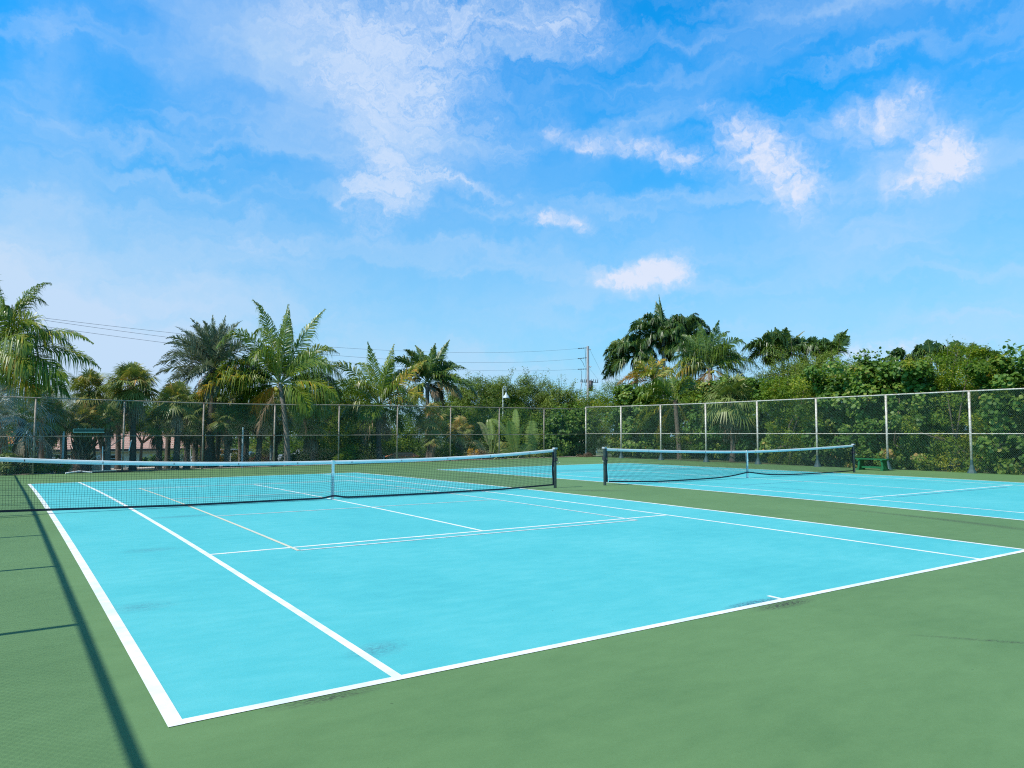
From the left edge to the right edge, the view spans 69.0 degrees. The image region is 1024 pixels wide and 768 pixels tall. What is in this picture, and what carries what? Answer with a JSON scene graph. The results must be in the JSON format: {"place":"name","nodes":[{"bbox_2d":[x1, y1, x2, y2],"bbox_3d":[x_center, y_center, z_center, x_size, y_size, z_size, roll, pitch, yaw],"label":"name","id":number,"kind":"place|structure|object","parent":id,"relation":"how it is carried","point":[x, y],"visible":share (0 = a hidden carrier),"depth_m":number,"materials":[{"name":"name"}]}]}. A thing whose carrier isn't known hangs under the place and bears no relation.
{"place":"outdoors","nodes":[
{"label":"outdoors","id":0,"kind":"place"},
{"bbox_2d":[0,0,1023,437],"label":"sky","id":1,"kind":"structure","parent":0,"point":[514,178],"materials":[{"name":"blue"}]},
{"bbox_2d":[54,437,1023,474],"bbox_3d":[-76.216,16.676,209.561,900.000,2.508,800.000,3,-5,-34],"label":"ground","id":2,"kind":"structure","parent":0,"point":[752,462],"depth_m":41.95,"materials":[{"name":"soil"}]},
{"bbox_2d":[0,453,26,475],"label":"shrub","id":3,"kind":"object","parent":2,"relation":"on","point":[11,467],"visible":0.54,"depth_m":30.64,"materials":[{"name":"green plant"}]},
{"bbox_2d":[0,383,28,453],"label":"fan palm","id":4,"kind":"object","parent":2,"relation":"on","point":[3,414],"visible":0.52,"depth_m":33.22,"materials":[{"name":"green plant"}]},
{"bbox_2d":[0,383,58,467],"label":"broadleaf tree","id":5,"kind":"object","parent":2,"relation":"on","point":[23,443],"visible":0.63,"depth_m":31.68,"materials":[{"name":"green plant"}]},
{"bbox_2d":[3,400,76,458],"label":"broadleaf tree","id":6,"kind":"object","parent":2,"relation":"on","point":[25,412],"visible":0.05,"depth_m":43.00,"materials":[{"name":"green plant"}]},
{"bbox_2d":[22,383,66,458],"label":"fan palm","id":7,"kind":"object","parent":2,"relation":"on","point":[43,445],"visible":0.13,"depth_m":39.70,"materials":[{"name":"green plant"}]},
{"bbox_2d":[27,396,71,473],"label":"fan palm","id":8,"kind":"object","parent":2,"relation":"on","point":[51,410],"visible":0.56,"depth_m":33.02,"materials":[{"name":"green plant"}]},
{"bbox_2d":[0,274,100,408],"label":"coconut palm","id":9,"kind":"object","parent":2,"relation":"on","point":[22,361],"visible":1,"depth_m":31.11,"materials":[{"name":"green plant"}]},
{"bbox_2d":[38,389,80,467],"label":"fan palm","id":10,"kind":"object","parent":2,"relation":"on","point":[65,443],"visible":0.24,"depth_m":34.16,"materials":[{"name":"green plant"}]},
{"bbox_2d":[63,400,104,472],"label":"fan palm","id":11,"kind":"object","parent":2,"relation":"on","point":[79,442],"visible":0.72,"depth_m":34.25,"materials":[{"name":"green plant"}]},
{"bbox_2d":[62,367,113,468],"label":"fan palm","id":12,"kind":"object","parent":2,"relation":"on","point":[89,378],"visible":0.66,"depth_m":35.90,"materials":[{"name":"green plant"}]},
{"bbox_2d":[24,432,191,467],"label":"house","id":13,"kind":"structure","parent":2,"relation":"on","point":[127,441],"depth_m":65.57,"materials":[{"name":"beige paint"}]},
{"bbox_2d":[88,403,127,469],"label":"fan palm","id":14,"kind":"object","parent":2,"relation":"on","point":[106,425],"visible":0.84,"depth_m":34.41,"materials":[{"name":"green plant"}]},
{"bbox_2d":[102,388,129,468],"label":"fan palm","id":15,"kind":"object","parent":2,"relation":"on","point":[117,453],"visible":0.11,"depth_m":40.87,"materials":[{"name":"green plant"}]},
{"bbox_2d":[97,361,162,469],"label":"fan palm","id":16,"kind":"object","parent":2,"relation":"on","point":[142,389],"visible":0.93,"depth_m":35.30,"materials":[{"name":"green plant"}]},
{"bbox_2d":[103,397,166,466],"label":"broadleaf tree","id":17,"kind":"object","parent":2,"relation":"on","point":[143,428],"visible":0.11,"depth_m":46.96,"materials":[{"name":"green plant"}]},
{"bbox_2d":[140,407,172,469],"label":"fan palm","id":18,"kind":"object","parent":2,"relation":"on","point":[158,432],"visible":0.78,"depth_m":36.89,"materials":[{"name":"green plant"}]},
{"bbox_2d":[152,382,190,468],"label":"fan palm","id":19,"kind":"object","parent":2,"relation":"on","point":[167,454],"visible":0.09,"depth_m":40.37,"materials":[{"name":"green plant"}]},
{"bbox_2d":[155,378,201,469],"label":"fan palm","id":20,"kind":"object","parent":2,"relation":"on","point":[175,389],"visible":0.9,"depth_m":36.20,"materials":[{"name":"green plant"}]},
{"bbox_2d":[163,400,207,468],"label":"fan palm","id":21,"kind":"object","parent":2,"relation":"on","point":[188,441],"visible":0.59,"depth_m":38.58,"materials":[{"name":"green plant"}]},
{"bbox_2d":[153,315,257,467],"bbox_3d":[-15.777,0.385,39.452,5.591,8.305,5.128,3,-5,-34],"label":"date palm","id":22,"kind":"object","parent":2,"relation":"on","point":[209,356],"visible":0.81,"depth_m":38.98,"materials":[{"name":"green plant"}]},
{"bbox_2d":[191,401,219,467],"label":"fan palm","id":23,"kind":"object","parent":2,"relation":"on","point":[196,439],"visible":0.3,"depth_m":39.60,"materials":[{"name":"green plant"}]},
{"bbox_2d":[215,392,234,461],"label":"fan palm","id":24,"kind":"object","parent":2,"relation":"on","point":[217,450],"visible":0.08,"depth_m":43.08,"materials":[{"name":"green plant"}]},
{"bbox_2d":[207,404,246,467],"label":"fan palm","id":25,"kind":"object","parent":2,"relation":"on","point":[219,414],"visible":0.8,"depth_m":38.41,"materials":[{"name":"green plant"}]},
{"bbox_2d":[231,406,256,466],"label":"fan palm","id":26,"kind":"object","parent":2,"relation":"on","point":[246,451],"visible":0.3,"depth_m":39.98,"materials":[{"name":"green plant"}]},
{"bbox_2d":[240,398,282,466],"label":"fan palm","id":27,"kind":"object","parent":2,"relation":"on","point":[258,438],"visible":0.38,"depth_m":39.44,"materials":[{"name":"green plant"}]},
{"bbox_2d":[193,300,344,465],"bbox_3d":[-12.320,0.029,39.424,7.297,8.823,5.216,0,-4,8],"label":"coconut palm","id":28,"kind":"object","parent":2,"relation":"on","point":[300,388],"visible":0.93,"depth_m":38.59,"materials":[{"name":"green plant"}]},
{"bbox_2d":[264,398,296,465],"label":"fan palm","id":29,"kind":"object","parent":2,"relation":"on","point":[278,439],"visible":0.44,"depth_m":42.23,"materials":[{"name":"green plant"}]},
{"bbox_2d":[288,408,331,464],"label":"fan palm","id":30,"kind":"object","parent":2,"relation":"on","point":[312,428],"visible":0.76,"depth_m":40.45,"materials":[{"name":"green plant"}]},
{"bbox_2d":[290,409,357,459],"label":"broadleaf tree","id":31,"kind":"object","parent":2,"relation":"on","point":[301,448],"visible":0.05,"depth_m":48.54,"materials":[{"name":"green plant"}]},
{"bbox_2d":[309,446,340,464],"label":"shrub","id":32,"kind":"object","parent":2,"relation":"on","point":[321,451],"visible":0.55,"depth_m":40.93,"materials":[{"name":"green plant"}]},
{"bbox_2d":[310,390,346,452],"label":"fan palm","id":33,"kind":"object","parent":2,"relation":"on","point":[329,418],"visible":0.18,"depth_m":47.48,"materials":[{"name":"green plant"}]},
{"bbox_2d":[302,409,365,464],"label":"broadleaf tree","id":34,"kind":"object","parent":2,"relation":"on","point":[332,440],"visible":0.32,"depth_m":43.29,"materials":[{"name":"green plant"}]},
{"bbox_2d":[339,444,365,459],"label":"shrub","id":35,"kind":"object","parent":2,"relation":"on","point":[352,449],"visible":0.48,"depth_m":40.36,"materials":[{"name":"green plant"}]},
{"bbox_2d":[339,422,405,459],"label":"broadleaf tree","id":36,"kind":"object","parent":2,"relation":"on","point":[390,447],"visible":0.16,"depth_m":44.48,"materials":[{"name":"green plant"}]},
{"bbox_2d":[323,342,427,459],"bbox_3d":[-7.932,1.125,42.804,5.605,7.087,4.420,3,-5,-34],"label":"coconut palm","id":37,"kind":"object","parent":2,"relation":"on","point":[388,385],"visible":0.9,"depth_m":42.77,"materials":[{"name":"green plant"}]},
{"bbox_2d":[385,452,417,462],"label":"shrub","id":38,"kind":"object","parent":2,"relation":"on","point":[401,454],"visible":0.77,"depth_m":42.05,"materials":[{"name":"green plant"}]},
{"bbox_2d":[375,383,435,451],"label":"broadleaf tree","id":39,"kind":"object","parent":2,"relation":"on","point":[415,441],"visible":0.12,"depth_m":59.68,"materials":[{"name":"green plant"}]},
{"bbox_2d":[382,408,443,457],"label":"broadleaf tree","id":40,"kind":"object","parent":2,"relation":"on","point":[411,434],"visible":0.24,"depth_m":47.67,"materials":[{"name":"green plant"}]},
{"bbox_2d":[410,403,447,461],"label":"fan palm","id":41,"kind":"object","parent":2,"relation":"on","point":[437,421],"visible":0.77,"depth_m":43.72,"materials":[{"name":"green plant"}]},
{"bbox_2d":[421,430,444,461],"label":"fan palm","id":42,"kind":"object","parent":2,"relation":"on","point":[432,444],"visible":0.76,"depth_m":43.34,"materials":[{"name":"green plant"}]},
{"bbox_2d":[392,340,477,457],"bbox_3d":[-5.426,1.085,49.390,5.060,8.135,4.335,3,-5,-34],"label":"royal palm","id":43,"kind":"object","parent":2,"relation":"on","point":[433,368],"visible":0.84,"depth_m":49.31,"materials":[{"name":"green plant"}]},
{"bbox_2d":[435,443,462,460],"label":"shrub","id":44,"kind":"object","parent":2,"relation":"on","point":[447,453],"visible":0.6,"depth_m":44.56,"materials":[{"name":"green plant"}]},
{"bbox_2d":[429,384,477,445],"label":"broadleaf tree","id":45,"kind":"object","parent":2,"relation":"on","point":[445,403],"visible":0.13,"depth_m":66.17,"materials":[{"name":"green plant"}]},
{"bbox_2d":[444,415,474,455],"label":"fan palm","id":46,"kind":"object","parent":2,"relation":"on","point":[460,422],"visible":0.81,"depth_m":45.28,"materials":[{"name":"green plant"}]},
{"bbox_2d":[436,401,487,456],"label":"broadleaf tree","id":47,"kind":"object","parent":2,"relation":"on","point":[445,428],"visible":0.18,"depth_m":51.94,"materials":[{"name":"green plant"}]},
{"bbox_2d":[441,370,505,436],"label":"broadleaf tree","id":48,"kind":"object","parent":2,"relation":"on","point":[481,393],"visible":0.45,"depth_m":65.17,"materials":[{"name":"green plant"}]},
{"bbox_2d":[464,395,507,458],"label":"broadleaf tree","id":49,"kind":"object","parent":2,"relation":"on","point":[476,420],"visible":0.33,"depth_m":51.19,"materials":[{"name":"green plant"}]},
{"bbox_2d":[468,420,508,459],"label":"banana plant","id":50,"kind":"object","parent":2,"relation":"on","point":[490,439],"visible":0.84,"depth_m":46.01,"materials":[{"name":"green plant"}]},
{"bbox_2d":[485,399,531,457],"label":"broadleaf tree","id":51,"kind":"object","parent":2,"relation":"on","point":[506,418],"visible":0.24,"depth_m":49.26,"materials":[{"name":"green plant"}]},
{"bbox_2d":[484,368,534,422],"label":"broadleaf tree","id":52,"kind":"object","parent":2,"relation":"on","point":[510,394],"visible":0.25,"depth_m":68.40,"materials":[{"name":"green plant"}]},
{"bbox_2d":[490,409,532,458],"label":"banana plant","id":53,"kind":"object","parent":2,"relation":"on","point":[512,431],"visible":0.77,"depth_m":45.75,"materials":[{"name":"green plant"}]},
{"bbox_2d":[0,457,1023,767],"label":"court surround","id":54,"kind":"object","parent":2,"relation":"on","point":[918,671],"visible":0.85,"depth_m":4.77,"materials":[{"name":"green plastic"}]},
{"bbox_2d":[0,396,584,474],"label":"chain link fence","id":55,"kind":"object","parent":54,"relation":"on","point":[203,429],"visible":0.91,"depth_m":35.74,"materials":[{"name":"grey metal"}]},
{"bbox_2d":[31,473,1020,718],"bbox_3d":[-4.083,2.675,16.942,10.920,0.110,23.720,3,-5,-34],"label":"tennis court","id":56,"kind":"object","parent":54,"relation":"on","point":[208,635],"visible":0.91,"depth_m":8.58,"materials":[{"name":"blue plastic"}]},
{"bbox_2d":[139,488,298,550],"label":"court markings","id":57,"kind":"object","parent":56,"relation":"on","point":[233,523],"visible":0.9,"depth_m":12.16,"materials":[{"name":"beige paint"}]},
{"bbox_2d":[0,448,559,511],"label":"tennis net","id":58,"kind":"object","parent":56,"relation":"on","point":[554,459],"visible":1,"depth_m":16.01,"materials":[{"name":"fabric"}]},
{"bbox_2d":[155,480,634,549],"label":"court markings","id":59,"kind":"object","parent":56,"relation":"on","point":[428,503],"visible":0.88,"depth_m":13.74,"materials":[{"name":"paint"}]},
{"bbox_2d":[28,472,1023,726],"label":"court markings","id":60,"kind":"object","parent":56,"relation":"on","point":[166,708],"visible":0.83,"depth_m":6.22,"materials":[{"name":"white paint"}]},
{"bbox_2d":[440,463,1023,519],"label":"tennis court","id":61,"kind":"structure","parent":54,"relation":"on","point":[1004,500],"depth_m":21.59,"materials":[{"name":"blue plastic"}]},
{"bbox_2d":[602,444,856,484],"bbox_3d":[8.013,2.633,25.177,13.052,1.127,0.276,3,-5,-34],"label":"tennis net","id":62,"kind":"object","parent":61,"relation":"on","point":[606,450],"visible":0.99,"depth_m":24.49,"materials":[{"name":"fabric"}]},
{"bbox_2d":[438,463,1022,519],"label":"court markings","id":63,"kind":"object","parent":61,"relation":"on","point":[804,493],"visible":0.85,"depth_m":20.42,"materials":[{"name":"white paint"}]},
{"bbox_2d":[585,388,1023,474],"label":"chain link fence","id":64,"kind":"object","parent":54,"relation":"on","point":[971,467],"visible":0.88,"depth_m":33.56,"materials":[{"name":"metal"}]},
{"bbox_2d":[855,458,891,470],"bbox_3d":[14.821,3.305,30.651,0.480,0.478,1.428,3,-5,-34],"label":"bench","id":65,"kind":"object","parent":54,"relation":"on","point":[883,467],"visible":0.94,"depth_m":30.57,"materials":[{"name":"green paint"}]},
{"bbox_2d":[519,421,538,457],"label":"banana plant","id":66,"kind":"object","parent":2,"relation":"on","point":[533,436],"visible":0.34,"depth_m":46.79,"materials":[{"name":"green plant"}]},
{"bbox_2d":[511,366,556,449],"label":"broadleaf tree","id":67,"kind":"object","parent":2,"relation":"on","point":[539,394],"visible":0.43,"depth_m":71.32,"materials":[{"name":"green plant"}]},
{"bbox_2d":[519,410,548,457],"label":"broadleaf tree","id":68,"kind":"object","parent":2,"relation":"on","point":[537,430],"visible":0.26,"depth_m":48.77,"materials":[{"name":"green plant"}]},
{"bbox_2d":[532,374,583,420],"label":"broadleaf tree","id":69,"kind":"object","parent":2,"relation":"on","point":[562,394],"visible":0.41,"depth_m":70.63,"materials":[{"name":"green plant"}]},
{"bbox_2d":[535,402,583,456],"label":"broadleaf tree","id":70,"kind":"object","parent":2,"relation":"on","point":[554,423],"visible":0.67,"depth_m":48.68,"materials":[{"name":"green plant"}]},
{"bbox_2d":[558,402,600,456],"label":"broadleaf tree","id":71,"kind":"object","parent":2,"relation":"on","point":[592,450],"visible":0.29,"depth_m":50.36,"materials":[{"name":"green plant"}]},
{"bbox_2d":[578,346,597,408],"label":"utility pole","id":72,"kind":"object","parent":2,"relation":"on","point":[589,383],"visible":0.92,"depth_m":102.54,"materials":[{"name":"grey concrete"}]},
{"bbox_2d":[572,387,619,455],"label":"broadleaf tree","id":73,"kind":"object","parent":2,"relation":"on","point":[594,400],"visible":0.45,"depth_m":51.88,"materials":[{"name":"green plant"}]},
{"bbox_2d":[592,372,628,446],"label":"broadleaf tree","id":74,"kind":"object","parent":2,"relation":"on","point":[606,391],"visible":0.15,"depth_m":55.24,"materials":[{"name":"green plant"}]},
{"bbox_2d":[601,332,660,387],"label":"royal palm","id":75,"kind":"object","parent":2,"relation":"on","point":[618,357],"visible":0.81,"depth_m":61.27,"materials":[{"name":"green plant"}]},
{"bbox_2d":[601,378,669,458],"bbox_3d":[7.796,2.214,47.391,3.426,5.115,4.523,3,-5,-34],"label":"sea grape bush","id":76,"kind":"object","parent":2,"relation":"on","point":[623,396],"visible":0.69,"depth_m":46.79,"materials":[{"name":"green plant"}]},
{"bbox_2d":[616,353,674,385],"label":"areca palm","id":77,"kind":"object","parent":2,"relation":"on","point":[644,370],"visible":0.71,"depth_m":49.59,"materials":[{"name":"green plant"}]},
{"bbox_2d":[625,298,689,449],"bbox_3d":[12.222,-0.762,60.691,5.170,13.146,4.580,-2,-5,33],"label":"royal palm","id":78,"kind":"object","parent":2,"relation":"on","point":[656,321],"visible":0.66,"depth_m":60.42,"materials":[{"name":"green plant"}]},
{"bbox_2d":[631,374,704,458],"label":"coconut palm","id":79,"kind":"object","parent":2,"relation":"on","point":[665,386],"visible":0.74,"depth_m":44.89,"materials":[{"name":"green plant"}]},
{"bbox_2d":[653,372,706,458],"bbox_3d":[10.657,2.026,45.643,3.244,5.310,4.449,3,-5,-34],"label":"sea grape bush","id":80,"kind":"object","parent":2,"relation":"on","point":[672,422],"visible":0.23,"depth_m":45.27,"materials":[{"name":"green plant"}]},
{"bbox_2d":[656,312,712,434],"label":"royal palm","id":81,"kind":"object","parent":2,"relation":"on","point":[691,320],"visible":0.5,"depth_m":59.69,"materials":[{"name":"green plant"}]},
{"bbox_2d":[668,393,722,457],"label":"broadleaf tree","id":82,"kind":"object","parent":2,"relation":"on","point":[680,421],"visible":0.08,"depth_m":47.66,"materials":[{"name":"green plant"}]},
{"bbox_2d":[671,320,760,388],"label":"coconut palm","id":83,"kind":"object","parent":2,"relation":"on","point":[711,354],"visible":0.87,"depth_m":50.01,"materials":[{"name":"green plant"}]},
{"bbox_2d":[680,377,761,459],"bbox_3d":[12.213,1.988,43.069,3.562,5.037,4.332,3,-5,-34],"label":"sea grape bush","id":84,"kind":"object","parent":2,"relation":"on","point":[704,387],"visible":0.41,"depth_m":43.19,"materials":[{"name":"green plant"}]},
{"bbox_2d":[698,369,760,461],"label":"fan palm","id":85,"kind":"object","parent":2,"relation":"on","point":[737,387],"visible":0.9,"depth_m":40.80,"materials":[{"name":"green plant"}]},
{"bbox_2d":[718,374,804,462],"bbox_3d":[13.783,1.891,40.778,3.444,4.958,4.498,3,-5,-34],"label":"sea grape bush","id":86,"kind":"object","parent":2,"relation":"on","point":[757,388],"visible":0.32,"depth_m":40.59,"materials":[{"name":"green plant"}]},
{"bbox_2d":[743,336,810,448],"bbox_3d":[16.712,0.858,45.407,5.675,7.614,6.834,3,-5,-34],"label":"broadleaf tree","id":87,"kind":"object","parent":2,"relation":"on","point":[791,367],"visible":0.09,"depth_m":45.28,"materials":[{"name":"green plant"}]},
{"bbox_2d":[739,327,815,375],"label":"royal palm","id":88,"kind":"object","parent":2,"relation":"on","point":[775,338],"visible":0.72,"depth_m":50.05,"materials":[{"name":"green plant"}]},
{"bbox_2d":[747,365,837,464],"bbox_3d":[13.998,1.563,37.448,3.278,5.195,4.271,3,-5,-34],"label":"sea grape bush","id":89,"kind":"object","parent":2,"relation":"on","point":[786,391],"visible":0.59,"depth_m":37.52,"materials":[{"name":"green plant"}]},
{"bbox_2d":[798,336,840,357],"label":"royal palm","id":90,"kind":"object","parent":2,"relation":"on","point":[810,349],"visible":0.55,"depth_m":48.80,"materials":[{"name":"green plant"}]},
{"bbox_2d":[813,329,850,361],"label":"royal palm","id":91,"kind":"object","parent":2,"relation":"on","point":[844,338],"visible":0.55,"depth_m":48.13,"materials":[{"name":"green plant"}]},
{"bbox_2d":[790,340,876,440],"bbox_3d":[18.508,0.924,42.434,6.474,7.107,5.574,-2,-4,24],"label":"broadleaf tree","id":92,"kind":"object","parent":2,"relation":"on","point":[823,358],"visible":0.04,"depth_m":42.61,"materials":[{"name":"green plant"}]},
{"bbox_2d":[803,364,863,439],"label":"broadleaf tree","id":93,"kind":"object","parent":2,"relation":"on","point":[835,376],"visible":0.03,"depth_m":38.15,"materials":[{"name":"green plant"}]},
{"bbox_2d":[797,354,892,466],"bbox_3d":[15.487,1.262,35.116,3.564,5.500,4.538,3,-5,-34],"label":"sea grape bush","id":94,"kind":"object","parent":2,"relation":"on","point":[833,386],"visible":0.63,"depth_m":34.93,"materials":[{"name":"green plant"}]},
{"bbox_2d":[850,346,899,368],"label":"broadleaf tree","id":95,"kind":"object","parent":2,"relation":"on","point":[865,361],"visible":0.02,"depth_m":38.67,"materials":[{"name":"green plant"}]},
{"bbox_2d":[842,357,954,470],"bbox_3d":[17.001,1.312,33.128,3.334,5.132,4.384,3,-5,-34],"label":"sea grape bush","id":96,"kind":"object","parent":2,"relation":"on","point":[903,380],"visible":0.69,"depth_m":32.50,"materials":[{"name":"green plant"}]},
{"bbox_2d":[883,347,913,365],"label":"royal palm","id":97,"kind":"object","parent":2,"relation":"on","point":[900,351],"visible":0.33,"depth_m":47.42,"materials":[{"name":"green plant"}]},
{"bbox_2d":[911,339,946,369],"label":"royal palm","id":98,"kind":"object","parent":2,"relation":"on","point":[928,347],"visible":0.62,"depth_m":46.09,"materials":[{"name":"green plant"}]},
{"bbox_2d":[903,367,981,468],"bbox_3d":[19.496,1.458,33.592,3.370,4.912,4.591,3,-5,-34],"label":"broadleaf tree","id":99,"kind":"object","parent":2,"relation":"on","point":[973,408],"visible":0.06,"depth_m":32.56,"materials":[{"name":"green plant"}]},
{"bbox_2d":[934,340,965,367],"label":"royal palm","id":100,"kind":"object","parent":2,"relation":"on","point":[941,347],"visible":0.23,"depth_m":44.92,"materials":[{"name":"green plant"}]},
{"bbox_2d":[892,336,1021,472],"bbox_3d":[18.306,0.806,30.977,3.390,5.875,4.657,3,-5,-34],"label":"sea grape bush","id":101,"kind":"object","parent":2,"relation":"on","point":[970,353],"visible":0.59,"depth_m":30.92,"materials":[{"name":"green plant"}]},
{"bbox_2d":[939,366,1023,470],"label":"broadleaf tree","id":102,"kind":"object","parent":2,"relation":"on","point":[1019,422],"visible":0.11,"depth_m":31.52,"materials":[{"name":"green plant"}]},
{"bbox_2d":[960,339,1023,474],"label":"sea grape bush","id":103,"kind":"object","parent":2,"relation":"on","point":[1015,378],"visible":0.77,"depth_m":28.86,"materials":[{"name":"green plant"}]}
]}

